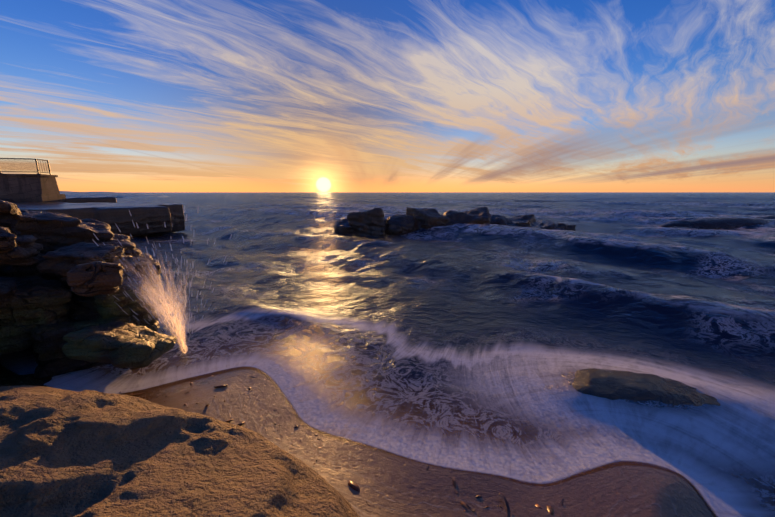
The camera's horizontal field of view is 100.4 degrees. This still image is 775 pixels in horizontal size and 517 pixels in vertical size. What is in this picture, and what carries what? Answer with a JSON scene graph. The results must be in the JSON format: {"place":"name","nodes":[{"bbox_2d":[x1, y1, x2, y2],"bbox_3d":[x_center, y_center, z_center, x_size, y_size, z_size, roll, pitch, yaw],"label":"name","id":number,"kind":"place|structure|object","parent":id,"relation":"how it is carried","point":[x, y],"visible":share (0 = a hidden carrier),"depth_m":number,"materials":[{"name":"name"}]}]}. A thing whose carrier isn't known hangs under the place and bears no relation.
{"place":"outdoors","nodes":[
{"label":"outdoors","id":0,"kind":"place"},
{"bbox_2d":[59,191,169,197],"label":"headland","id":1,"kind":"structure","parent":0,"point":[94,194],"depth_m":125.95,"materials":[{"name":"grey stone"}]},
{"bbox_2d":[0,192,774,516],"bbox_3d":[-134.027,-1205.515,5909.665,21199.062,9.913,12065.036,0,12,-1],"label":"sea water","id":2,"kind":"structure","parent":0,"point":[510,326],"depth_m":5.31,"materials":[{"name":"blue liquid"}]},
{"bbox_2d":[90,205,231,352],"bbox_3d":[-3.011,0.320,3.972,2.107,1.912,1.110,0,12,-1],"label":"wave splash","id":3,"kind":"object","parent":2,"relation":"on","point":[173,319],"visible":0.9,"depth_m":4.01,"materials":[{"name":"white liquid"}]},
{"bbox_2d":[333,207,575,236],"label":"reef rocks","id":4,"kind":"object","parent":2,"relation":"in","point":[374,222],"visible":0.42,"depth_m":17.33,"materials":[{"name":"brown stone"}]},
{"bbox_2d":[659,216,774,228],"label":"reef rocks","id":5,"kind":"object","parent":2,"relation":"in","point":[715,223],"visible":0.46,"depth_m":17.63,"materials":[{"name":"brown stone"}]},
{"bbox_2d":[0,343,774,516],"bbox_3d":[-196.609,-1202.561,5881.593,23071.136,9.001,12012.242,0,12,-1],"label":"sandy beach","id":6,"kind":"structure","parent":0,"point":[390,484],"depth_m":2.38,"materials":[{"name":"beige sand"}]},
{"bbox_2d":[0,200,176,378],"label":"outcrop rock","id":7,"kind":"object","parent":6,"relation":"on","point":[62,311],"visible":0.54,"depth_m":3.73,"materials":[{"name":"stone"}]},
{"bbox_2d":[0,197,184,236],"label":"concrete pier","id":8,"kind":"structure","parent":6,"relation":"on","point":[111,212],"depth_m":20.02,"materials":[{"name":"grey concrete"}]},
{"bbox_2d":[0,174,66,202],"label":"sea wall","id":9,"kind":"structure","parent":8,"relation":"on","point":[20,188],"depth_m":25.53,"materials":[{"name":"concrete"}]},
{"bbox_2d":[0,158,50,174],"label":"railing","id":10,"kind":"object","parent":9,"relation":"on","point":[21,159],"visible":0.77,"depth_m":25.48,"materials":[{"name":"grey metal"}]},
{"bbox_2d":[0,385,358,516],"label":"boulder","id":11,"kind":"object","parent":6,"relation":"on","point":[83,453],"visible":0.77,"depth_m":1.62,"materials":[{"name":"stone"}]},
{"bbox_2d":[119,375,617,516],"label":"pebbles","id":12,"kind":"object","parent":6,"relation":"on","point":[353,485],"visible":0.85,"depth_m":2.23,"materials":[{"name":"brown stone"}]},
{"bbox_2d":[563,368,719,411],"bbox_3d":[2.591,1.626,3.428,1.925,0.736,1.116,0,12,-1],"label":"submerged rock","id":13,"kind":"object","parent":6,"relation":"on","point":[628,386],"visible":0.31,"depth_m":3.27,"materials":[{"name":"stone"}]},
{"bbox_2d":[0,0,774,191],"label":"sky","id":14,"kind":"structure","parent":0,"point":[116,95],"materials":[{"name":"blue"}]}
]}

